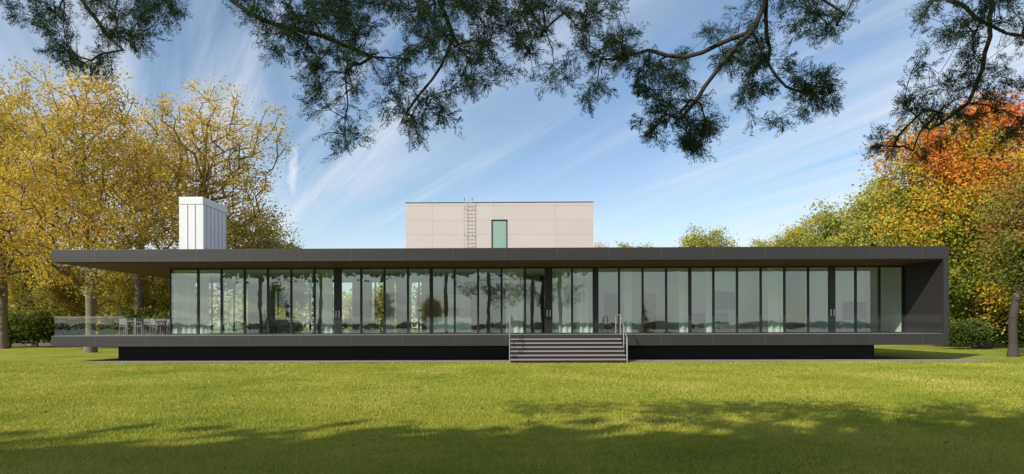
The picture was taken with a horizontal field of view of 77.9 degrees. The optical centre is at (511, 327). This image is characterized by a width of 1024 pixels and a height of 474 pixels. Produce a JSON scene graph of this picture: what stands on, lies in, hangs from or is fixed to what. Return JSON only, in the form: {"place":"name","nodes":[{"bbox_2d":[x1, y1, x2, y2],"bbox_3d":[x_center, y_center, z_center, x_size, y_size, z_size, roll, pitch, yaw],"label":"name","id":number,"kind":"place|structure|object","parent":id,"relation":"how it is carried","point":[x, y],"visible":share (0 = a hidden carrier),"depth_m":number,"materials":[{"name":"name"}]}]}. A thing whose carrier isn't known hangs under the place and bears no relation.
{"place":"outdoors","nodes":[
{"label":"outdoors","id":0,"kind":"place"},
{"bbox_2d":[12,340,50,345],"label":"river","id":1,"kind":"structure","parent":0,"point":[39,344],"depth_m":62.95,"materials":[{"name":"grey liquid"}]},
{"bbox_2d":[426,310,472,332],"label":"kitchen island","id":2,"kind":"structure","parent":0,"point":[446,324],"depth_m":34.24,"materials":[{"name":"white paint"}]},
{"bbox_2d":[425,294,482,332],"bbox_3d":[-3.473,-0.823,37.902,3.400,2.300,0.640,0,0,1],"label":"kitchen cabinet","id":3,"kind":"object","parent":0,"point":[443,305],"visible":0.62,"depth_m":37.61,"materials":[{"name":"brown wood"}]},
{"bbox_2d":[0,328,1023,473],"bbox_3d":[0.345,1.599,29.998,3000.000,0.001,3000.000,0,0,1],"label":"ground","id":4,"kind":"structure","parent":0,"point":[44,355],"depth_m":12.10,"materials":[{"name":"plant"}]},
{"bbox_2d":[8,303,42,346],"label":"shrub","id":5,"kind":"object","parent":4,"relation":"on","point":[12,316],"visible":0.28,"depth_m":53.69,"materials":[{"name":"green plant"}]},
{"bbox_2d":[5,237,60,344],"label":"maple tree","id":6,"kind":"object","parent":4,"relation":"on","point":[19,292],"visible":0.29,"depth_m":60.81,"materials":[{"name":"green plant"}]},
{"bbox_2d":[8,300,74,346],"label":"shrub","id":7,"kind":"object","parent":4,"relation":"on","point":[33,325],"visible":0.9,"depth_m":53.48,"materials":[{"name":"green plant"}]},
{"bbox_2d":[0,65,114,348],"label":"maple tree","id":8,"kind":"object","parent":4,"relation":"on","point":[5,258],"visible":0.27,"depth_m":49.89,"materials":[{"name":"yellow plant"}]},
{"bbox_2d":[36,311,96,342],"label":"shrub","id":9,"kind":"object","parent":4,"relation":"on","point":[77,326],"visible":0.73,"depth_m":54.90,"materials":[{"name":"green plant"}]},
{"bbox_2d":[27,265,108,322],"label":"maple tree","id":10,"kind":"object","parent":4,"relation":"on","point":[72,306],"visible":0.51,"depth_m":55.40,"materials":[{"name":"yellow plant"}]},
{"bbox_2d":[0,51,188,352],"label":"maple tree","id":11,"kind":"object","parent":4,"relation":"on","point":[89,225],"visible":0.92,"depth_m":41.36,"materials":[{"name":"yellow plant"}]},
{"bbox_2d":[79,245,133,316],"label":"maple tree","id":12,"kind":"object","parent":4,"relation":"on","point":[127,297],"visible":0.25,"depth_m":65.20,"materials":[{"name":"yellow plant"}]},
{"bbox_2d":[96,309,144,334],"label":"shrub","id":13,"kind":"object","parent":4,"relation":"on","point":[103,329],"visible":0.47,"depth_m":51.52,"materials":[{"name":"green plant"}]},
{"bbox_2d":[106,299,168,333],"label":"shrub","id":14,"kind":"object","parent":4,"relation":"on","point":[131,318],"visible":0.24,"depth_m":52.04,"materials":[{"name":"green plant"}]},
{"bbox_2d":[124,274,173,315],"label":"maple tree","id":15,"kind":"object","parent":4,"relation":"on","point":[154,295],"visible":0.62,"depth_m":55.02,"materials":[{"name":"yellow plant"}]},
{"bbox_2d":[76,96,229,315],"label":"maple tree","id":16,"kind":"object","parent":4,"relation":"on","point":[138,295],"visible":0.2,"depth_m":54.37,"materials":[{"name":"yellow plant"}]},
{"bbox_2d":[146,306,196,333],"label":"shrub","id":17,"kind":"object","parent":4,"relation":"on","point":[165,316],"visible":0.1,"depth_m":51.93,"materials":[{"name":"green plant"}]},
{"bbox_2d":[121,69,303,332],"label":"maple tree","id":18,"kind":"object","parent":4,"relation":"on","point":[204,176],"visible":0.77,"depth_m":47.47,"materials":[{"name":"yellow plant"}]},
{"bbox_2d":[8,282,420,332],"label":"woodland","id":19,"kind":"object","parent":4,"relation":"on","point":[346,305],"visible":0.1,"depth_m":137.63,"materials":[{"name":"green plant"}]},
{"bbox_2d":[196,203,306,310],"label":"maple tree","id":20,"kind":"object","parent":4,"relation":"on","point":[229,286],"visible":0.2,"depth_m":63.65,"materials":[{"name":"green plant"}]},
{"bbox_2d":[275,236,333,319],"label":"maple tree","id":21,"kind":"object","parent":4,"relation":"on","point":[298,293],"visible":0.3,"depth_m":69.47,"materials":[{"name":"green plant"}]},
{"bbox_2d":[51,197,948,362],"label":"modern house","id":22,"kind":"structure","parent":4,"relation":"on","point":[478,248],"depth_m":32.87,"materials":[{"name":"metal"}]},
{"bbox_2d":[119,319,132,334],"bbox_3d":[-20.618,-0.036,33.831,0.470,0.860,0.450,0,0,1],"label":"outdoor chair","id":23,"kind":"object","parent":22,"relation":"on","point":[124,322],"visible":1,"depth_m":33.61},
{"bbox_2d":[134,319,147,334],"bbox_3d":[-19.819,-0.038,33.822,0.470,0.860,0.450,0,0,9],"label":"outdoor chair","id":24,"kind":"object","parent":22,"relation":"on","point":[139,327],"visible":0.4,"depth_m":34.00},
{"bbox_2d":[135,318,149,334],"bbox_3d":[-18.545,-0.041,31.814,0.450,0.860,0.470,0,0,22],"label":"outdoor chair","id":25,"kind":"object","parent":22,"relation":"on","point":[139,321],"visible":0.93,"depth_m":31.82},
{"bbox_2d":[137,319,149,333],"bbox_3d":[-20.599,-0.036,35.441,0.470,0.860,0.450,0,0,1],"label":"outdoor chair","id":26,"kind":"object","parent":22,"relation":"on","point":[145,324],"visible":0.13,"depth_m":35.50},
{"bbox_2d":[125,321,166,334],"bbox_3d":[-20.009,0.023,34.629,1.800,0.740,0.900,0,0,1],"label":"outdoor table","id":27,"kind":"object","parent":22,"relation":"on","point":[149,321],"visible":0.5,"depth_m":34.24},
{"bbox_2d":[150,318,162,334],"bbox_3d":[-19.019,-0.040,33.913,0.470,0.860,0.450,0,0,26],"label":"outdoor chair","id":28,"kind":"object","parent":22,"relation":"on","point":[153,321],"visible":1,"depth_m":33.75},
{"bbox_2d":[154,319,165,333],"bbox_3d":[-19.699,-0.038,35.481,0.470,0.860,0.450,0,0,-5],"label":"outdoor chair","id":29,"kind":"object","parent":22,"relation":"on","point":[160,323],"visible":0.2,"depth_m":35.67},
{"bbox_2d":[171,270,174,333],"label":"window","id":30,"kind":"structure","parent":22,"relation":"in","point":[171,270],"depth_m":33.40,"materials":[{"name":"black metal"}]},
{"bbox_2d":[169,268,197,334],"bbox_3d":[-17.221,-1.351,33.302,1.504,3.471,0.110,0,0,1],"label":"window","id":31,"kind":"structure","parent":22,"relation":"in","point":[170,273],"depth_m":33.26,"materials":[{"name":"clear glass"}]},
{"bbox_2d":[174,270,194,333],"bbox_3d":[-17.374,-1.346,33.639,1.186,3.381,0.100,0,0,1],"label":"curtain","id":32,"kind":"object","parent":22,"relation":"hanging from","point":[184,301],"visible":1,"depth_m":33.65,"materials":[{"name":"fabric"}]},
{"bbox_2d":[200,270,208,333],"bbox_3d":[-16.357,-1.349,33.627,0.621,3.381,0.099,0,0,1],"label":"curtain","id":33,"kind":"object","parent":22,"relation":"hanging from","point":[204,301],"visible":0.71,"depth_m":33.62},
{"bbox_2d":[198,268,220,334],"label":"window","id":34,"kind":"structure","parent":22,"relation":"in","point":[199,269],"depth_m":33.24,"materials":[{"name":"clear glass"}]},
{"bbox_2d":[209,276,212,333],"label":"window","id":35,"kind":"structure","parent":22,"relation":"in","point":[210,276],"depth_m":37.73,"materials":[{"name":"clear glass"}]},
{"bbox_2d":[213,276,223,332],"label":"window","id":36,"kind":"structure","parent":22,"relation":"in","point":[213,276],"depth_m":39.21,"materials":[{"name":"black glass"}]},
{"bbox_2d":[224,278,234,332],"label":"window","id":37,"kind":"structure","parent":22,"relation":"in","point":[224,278],"depth_m":40.67,"materials":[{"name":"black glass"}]},
{"bbox_2d":[221,268,244,334],"bbox_3d":[-14.630,-1.358,33.273,1.222,3.471,0.110,0,0,1],"label":"window","id":38,"kind":"structure","parent":22,"relation":"in","point":[222,269],"depth_m":33.23,"materials":[{"name":"clear glass"}]},
{"bbox_2d":[235,280,243,332],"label":"window","id":39,"kind":"structure","parent":22,"relation":"in","point":[235,280],"depth_m":42.15,"materials":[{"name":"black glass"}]},
{"bbox_2d":[244,268,267,333],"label":"window","id":40,"kind":"structure","parent":22,"relation":"in","point":[245,269],"depth_m":33.21,"materials":[{"name":"clear glass"}]},
{"bbox_2d":[249,327,276,332],"bbox_3d":[-13.802,0.175,35.159,1.300,0.360,0.700,0,0,1],"label":"coffee table","id":41,"kind":"object","parent":22,"relation":"on","point":[262,327],"visible":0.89,"depth_m":34.84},
{"bbox_2d":[246,320,301,331],"bbox_3d":[-13.784,-0.095,36.734,2.920,0.700,1.150,0,0,1],"label":"sofa","id":42,"kind":"object","parent":22,"relation":"on","point":[282,325],"visible":0.85,"depth_m":36.42,"materials":[{"name":"fabric"}]},
{"bbox_2d":[268,268,290,333],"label":"window","id":43,"kind":"structure","parent":22,"relation":"in","point":[268,268],"depth_m":33.20,"materials":[{"name":"clear glass"}]},
{"bbox_2d":[288,281,309,332],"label":"window","id":44,"kind":"structure","parent":22,"relation":"in","point":[288,281],"depth_m":42.17,"materials":[{"name":"clear glass"}]},
{"bbox_2d":[291,268,313,333],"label":"window","id":45,"kind":"structure","parent":22,"relation":"in","point":[292,269],"depth_m":33.19,"materials":[{"name":"clear glass"}]},
{"bbox_2d":[310,281,321,332],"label":"window","id":46,"kind":"structure","parent":22,"relation":"in","point":[310,281],"depth_m":42.16,"materials":[{"name":"black glass"}]},
{"bbox_2d":[316,281,321,331],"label":"curtain","id":47,"kind":"object","parent":22,"relation":"hanging from","point":[318,299],"visible":0.34,"depth_m":41.82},
{"bbox_2d":[317,318,321,332],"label":"dining chair","id":48,"kind":"object","parent":22,"relation":"on","point":[319,321],"visible":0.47,"depth_m":34.59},
{"bbox_2d":[314,268,337,333],"bbox_3d":[-9.731,-1.371,33.192,1.222,3.471,0.160,0,0,1],"label":"door","id":49,"kind":"structure","parent":22,"relation":"in","point":[335,269],"depth_m":33.15,"materials":[{"name":"clear glass"}]},
{"bbox_2d":[322,270,331,332],"bbox_3d":[-9.794,-1.366,33.553,0.562,3.381,0.100,0,0,1],"label":"curtain","id":50,"kind":"object","parent":22,"relation":"hanging from","point":[326,301],"visible":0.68,"depth_m":33.56,"materials":[{"name":"fabric"}]},
{"bbox_2d":[332,281,351,332],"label":"window","id":51,"kind":"structure","parent":22,"relation":"in","point":[332,281],"depth_m":42.14,"materials":[{"name":"black glass"}]},
{"bbox_2d":[342,318,351,332],"bbox_3d":[-9.488,-0.086,36.415,0.470,0.860,0.450,0,0,1],"label":"dining chair","id":52,"kind":"object","parent":22,"relation":"on","point":[346,322],"visible":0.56,"depth_m":36.61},
{"bbox_2d":[318,320,378,332],"bbox_3d":[-9.197,-0.032,35.607,3.200,0.750,1.000,0,0,1],"label":"dining table","id":53,"kind":"object","parent":22,"relation":"on","point":[359,320],"visible":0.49,"depth_m":35.12,"materials":[{"name":"brown wood"}]},
{"bbox_2d":[338,268,360,333],"bbox_3d":[-8.506,-1.375,33.179,1.222,3.471,0.160,0,0,1],"label":"door","id":54,"kind":"structure","parent":22,"relation":"in","point":[339,269],"depth_m":33.15,"materials":[{"name":"clear glass"}]},
{"bbox_2d":[350,318,359,332],"bbox_3d":[-8.606,-0.089,34.795,0.470,0.860,0.450,0,0,1],"label":"dining chair","id":55,"kind":"object","parent":22,"relation":"on","point":[354,321],"visible":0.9,"depth_m":34.57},
{"bbox_2d":[363,318,371,332],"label":"dining chair","id":56,"kind":"object","parent":22,"relation":"on","point":[366,321],"visible":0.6,"depth_m":34.61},
{"bbox_2d":[361,268,384,333],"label":"window","id":57,"kind":"structure","parent":22,"relation":"in","point":[361,268],"depth_m":33.14,"materials":[{"name":"clear glass"}]},
{"bbox_2d":[375,281,396,332],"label":"window","id":58,"kind":"structure","parent":22,"relation":"in","point":[375,281],"depth_m":42.11,"materials":[{"name":"black glass"}]},
{"bbox_2d":[386,281,394,331],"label":"curtain","id":59,"kind":"object","parent":22,"relation":"hanging from","point":[390,313],"visible":0.95,"depth_m":41.74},
{"bbox_2d":[384,268,407,333],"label":"window","id":60,"kind":"structure","parent":22,"relation":"in","point":[384,268],"depth_m":33.13,"materials":[{"name":"clear glass"}]},
{"bbox_2d":[397,281,418,331],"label":"window","id":61,"kind":"structure","parent":22,"relation":"in","point":[397,281],"depth_m":42.09,"materials":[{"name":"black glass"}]},
{"bbox_2d":[408,268,430,333],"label":"window","id":62,"kind":"structure","parent":22,"relation":"in","point":[408,268],"depth_m":33.11,"materials":[{"name":"clear glass"}]},
{"bbox_2d":[419,281,420,331],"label":"window","id":63,"kind":"structure","parent":22,"relation":"in","point":[419,281],"depth_m":42.08,"materials":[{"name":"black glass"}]},
{"bbox_2d":[431,267,454,333],"bbox_3d":[-3.606,-1.388,33.148,1.222,3.471,0.110,0,0,1],"label":"window","id":64,"kind":"structure","parent":22,"relation":"in","point":[447,267],"depth_m":33.10,"materials":[{"name":"clear glass"}]},
{"bbox_2d":[455,267,477,333],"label":"window","id":65,"kind":"structure","parent":22,"relation":"in","point":[455,267],"depth_m":33.08,"materials":[{"name":"clear glass"}]},
{"bbox_2d":[478,267,501,333],"bbox_3d":[-1.156,-1.394,33.120,1.222,3.471,0.110,0,0,1],"label":"window","id":66,"kind":"structure","parent":22,"relation":"in","point":[478,267],"depth_m":33.07,"materials":[{"name":"clear glass"}]},
{"bbox_2d":[491,219,506,247],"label":"window","id":67,"kind":"structure","parent":22,"relation":"in","point":[498,227],"depth_m":38.03,"materials":[{"name":"green glass"}]},
{"bbox_2d":[502,267,524,333],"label":"window","id":68,"kind":"structure","parent":22,"relation":"in","point":[502,267],"depth_m":33.06,"materials":[{"name":"clear glass"}]},
{"bbox_2d":[506,269,522,332],"bbox_3d":[0.121,-1.393,33.441,0.893,3.381,0.100,0,0,1],"label":"curtain","id":69,"kind":"object","parent":22,"relation":"hanging from","point":[514,293],"visible":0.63,"depth_m":33.45,"materials":[{"name":"fabric"}]},
{"bbox_2d":[525,267,548,333],"bbox_3d":[1.294,-1.401,33.067,1.222,3.471,0.160,0,0,1],"label":"door","id":70,"kind":"structure","parent":22,"relation":"in","point":[546,268],"depth_m":33.03,"materials":[{"name":"clear glass"}]},
{"bbox_2d":[548,267,571,333],"bbox_3d":[2.519,-1.404,33.054,1.222,3.471,0.160,0,0,1],"label":"door","id":71,"kind":"structure","parent":22,"relation":"in","point":[549,268],"depth_m":33.03,"materials":[{"name":"clear glass"}]},
{"bbox_2d":[555,269,570,332],"bbox_3d":[2.715,-1.400,33.411,0.836,3.381,0.100,0,0,1],"label":"curtain","id":72,"kind":"object","parent":22,"relation":"hanging from","point":[563,297],"visible":0.81,"depth_m":33.43,"materials":[{"name":"fabric"}]},
{"bbox_2d":[572,267,595,333],"bbox_3d":[3.744,-1.408,33.065,1.222,3.471,0.110,0,0,1],"label":"window","id":73,"kind":"structure","parent":22,"relation":"in","point":[593,268],"depth_m":33.00,"materials":[{"name":"clear glass"}]},
{"bbox_2d":[577,269,592,332],"bbox_3d":[3.829,-1.403,33.399,0.835,3.381,0.100,0,0,1],"label":"curtain","id":74,"kind":"object","parent":22,"relation":"hanging from","point":[584,305],"visible":0.99,"depth_m":33.40,"materials":[{"name":"fabric"}]},
{"bbox_2d":[596,267,618,333],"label":"window","id":75,"kind":"structure","parent":22,"relation":"in","point":[597,280],"depth_m":33.00,"materials":[{"name":"black glass"}]},
{"bbox_2d":[604,293,617,331],"bbox_3d":[5.869,-0.848,37.109,0.900,2.300,0.027,0,0,1],"label":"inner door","id":76,"kind":"structure","parent":22,"relation":"in","point":[610,299],"depth_m":37.10,"materials":[{"name":"white wood"}]},
{"bbox_2d":[624,268,631,332],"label":"curtain","id":77,"kind":"object","parent":22,"relation":"hanging from","point":[628,299],"visible":0.97,"depth_m":33.37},
{"bbox_2d":[619,267,642,333],"bbox_3d":[6.194,-1.414,33.037,1.222,3.471,0.110,0,0,1],"label":"window","id":78,"kind":"structure","parent":22,"relation":"in","point":[619,267],"depth_m":32.99,"materials":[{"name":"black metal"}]},
{"bbox_2d":[644,293,655,331],"bbox_3d":[8.019,-0.854,37.085,0.800,2.300,0.027,0,0,1],"label":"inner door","id":79,"kind":"structure","parent":22,"relation":"in","point":[649,298],"depth_m":37.07,"materials":[{"name":"white wood"}]},
{"bbox_2d":[643,267,665,332],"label":"window","id":80,"kind":"structure","parent":22,"relation":"in","point":[643,267],"depth_m":32.98,"materials":[{"name":"black metal"}]},
{"bbox_2d":[666,267,689,332],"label":"window","id":81,"kind":"structure","parent":22,"relation":"in","point":[666,267],"depth_m":32.95,"materials":[{"name":"glass"}]},
{"bbox_2d":[679,268,687,331],"bbox_3d":[9.083,-1.417,33.339,0.555,3.381,0.099,0,0,1],"label":"curtain","id":82,"kind":"object","parent":22,"relation":"hanging from","point":[683,299],"visible":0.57,"depth_m":33.36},
{"bbox_2d":[690,266,713,332],"bbox_3d":[9.869,-1.424,32.995,1.222,3.471,0.110,0,0,1],"label":"window","id":83,"kind":"structure","parent":22,"relation":"in","point":[712,267],"depth_m":32.94,"materials":[{"name":"black metal"}]},
{"bbox_2d":[706,268,711,331],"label":"curtain","id":84,"kind":"object","parent":22,"relation":"hanging from","point":[708,299],"visible":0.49,"depth_m":33.31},
{"bbox_2d":[715,292,734,308],"bbox_3d":[12.110,-1.533,36.430,1.400,1.000,0.050,0,0,1],"label":"framed picture","id":85,"kind":"object","parent":22,"relation":"attached to","point":[724,300],"visible":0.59,"depth_m":36.42},
{"bbox_2d":[714,266,736,332],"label":"window","id":86,"kind":"structure","parent":22,"relation":"in","point":[714,266],"depth_m":32.93,"materials":[{"name":"black glass"}]},
{"bbox_2d":[737,266,760,332],"bbox_3d":[12.319,-1.431,32.967,1.222,3.471,0.110,0,0,1],"label":"window","id":87,"kind":"structure","parent":22,"relation":"in","point":[759,267],"depth_m":32.92,"materials":[{"name":"glass"}]},
{"bbox_2d":[761,266,784,332],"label":"window","id":88,"kind":"structure","parent":22,"relation":"in","point":[783,267],"depth_m":32.90,"materials":[{"name":"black glass"}]},
{"bbox_2d":[768,268,782,331],"bbox_3d":[13.875,-1.430,33.285,0.830,3.381,0.100,0,0,1],"label":"curtain","id":89,"kind":"object","parent":22,"relation":"hanging from","point":[775,299],"visible":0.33,"depth_m":33.29,"materials":[{"name":"fabric"}]},
{"bbox_2d":[785,266,808,332],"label":"window","id":90,"kind":"structure","parent":22,"relation":"in","point":[806,267],"depth_m":32.89,"materials":[{"name":"black glass"}]},
{"bbox_2d":[808,266,831,332],"bbox_3d":[15.993,-1.441,32.901,1.222,3.471,0.160,0,0,1],"label":"door","id":91,"kind":"structure","parent":22,"relation":"in","point":[829,267],"depth_m":32.86,"materials":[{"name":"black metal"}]},
{"bbox_2d":[832,266,855,332],"bbox_3d":[17.218,-1.444,32.887,1.222,3.471,0.160,0,0,1],"label":"door","id":92,"kind":"structure","parent":22,"relation":"in","point":[833,267],"depth_m":32.86,"materials":[{"name":"black metal"}]},
{"bbox_2d":[843,302,865,318],"bbox_3d":[19.995,-0.954,36.340,1.983,1.000,0.050,0,0,1],"label":"framed picture","id":93,"kind":"object","parent":22,"relation":"attached to","point":[848,310],"visible":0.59,"depth_m":36.34},
{"bbox_2d":[856,266,879,332],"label":"window","id":94,"kind":"structure","parent":22,"relation":"in","point":[878,267],"depth_m":32.85,"materials":[{"name":"black glass"}]},
{"bbox_2d":[880,266,903,332],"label":"window","id":95,"kind":"structure","parent":22,"relation":"in","point":[902,284],"depth_m":32.83,"materials":[{"name":"black glass"}]},
{"bbox_2d":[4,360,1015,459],"bbox_3d":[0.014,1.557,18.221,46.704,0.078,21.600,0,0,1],"label":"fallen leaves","id":96,"kind":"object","parent":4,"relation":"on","point":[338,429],"visible":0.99,"depth_m":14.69,"materials":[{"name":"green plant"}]},
{"bbox_2d":[0,0,1023,165],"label":"cedar tree","id":97,"kind":"object","parent":4,"relation":"on","point":[342,16],"visible":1,"depth_m":6.76,"materials":[{"name":"green plant"}]},
{"bbox_2d":[594,240,621,246],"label":"maple tree","id":98,"kind":"object","parent":4,"relation":"on","point":[599,245],"depth_m":99.74,"materials":[{"name":"green plant"}]},
{"bbox_2d":[613,241,653,246],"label":"maple tree","id":99,"kind":"object","parent":4,"relation":"on","point":[625,245],"visible":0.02,"depth_m":104.65,"materials":[{"name":"green plant"}]},
{"bbox_2d":[673,223,740,246],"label":"maple tree","id":100,"kind":"object","parent":4,"relation":"on","point":[692,240],"visible":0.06,"depth_m":90.09,"materials":[{"name":"green plant"}]},
{"bbox_2d":[745,236,792,246],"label":"maple tree","id":101,"kind":"object","parent":4,"relation":"on","point":[758,243],"visible":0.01,"depth_m":90.47,"materials":[{"name":"green plant"}]},
{"bbox_2d":[754,217,822,246],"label":"maple tree","id":102,"kind":"object","parent":4,"relation":"on","point":[789,238],"visible":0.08,"depth_m":80.01,"materials":[{"name":"green plant"}]},
{"bbox_2d":[789,196,861,246],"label":"maple tree","id":103,"kind":"object","parent":4,"relation":"on","point":[828,219],"visible":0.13,"depth_m":68.87,"materials":[{"name":"green plant"}]},
{"bbox_2d":[823,169,920,245],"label":"maple tree","id":104,"kind":"object","parent":4,"relation":"on","point":[857,231],"visible":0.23,"depth_m":62.02,"materials":[{"name":"green plant"}]},
{"bbox_2d":[859,205,1009,314],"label":"oak tree","id":105,"kind":"object","parent":4,"relation":"on","point":[887,238],"visible":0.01,"depth_m":57.75,"materials":[{"name":"orange plant"}]},
{"bbox_2d":[854,81,1023,348],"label":"maple tree","id":106,"kind":"object","parent":4,"relation":"on","point":[935,227],"visible":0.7,"depth_m":43.98,"materials":[{"name":"orange plant"}]},
{"bbox_2d":[949,312,965,346],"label":"shrub","id":107,"kind":"object","parent":4,"relation":"on","point":[954,318],"visible":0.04,"depth_m":49.47,"materials":[{"name":"green plant"}]},
{"bbox_2d":[948,311,1000,348],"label":"shrub","id":108,"kind":"object","parent":4,"relation":"on","point":[966,333],"visible":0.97,"depth_m":43.10,"materials":[{"name":"green plant"}]},
{"bbox_2d":[953,158,1023,356],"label":"maple tree","id":109,"kind":"object","parent":4,"relation":"on","point":[1011,252],"visible":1,"depth_m":33.00,"materials":[{"name":"green plant"}]},
{"bbox_2d":[962,311,1023,346],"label":"shrub","id":110,"kind":"object","parent":4,"relation":"on","point":[997,319],"visible":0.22,"depth_m":46.43,"materials":[{"name":"green plant"}]},
{"bbox_2d":[990,308,1023,347],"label":"shrub","id":111,"kind":"object","parent":4,"relation":"on","point":[1020,332],"visible":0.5,"depth_m":45.52,"materials":[{"name":"green plant"}]},
{"bbox_2d":[0,0,1023,328],"label":"sky","id":112,"kind":"structure","parent":0,"point":[515,146],"materials":[{"name":"blue"}]},
{"bbox_2d":[87,359,989,362],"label":"gravel path","id":113,"kind":"structure","parent":0,"point":[648,360],"depth_m":30.23,"materials":[{"name":"gravel"}]},
{"bbox_2d":[692,313,738,331],"bbox_3d":[11.300,-0.262,35.279,2.000,1.100,2.110,0,0,1],"label":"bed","id":114,"kind":"object","parent":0,"point":[699,323],"visible":0.59,"depth_m":35.98,"materials":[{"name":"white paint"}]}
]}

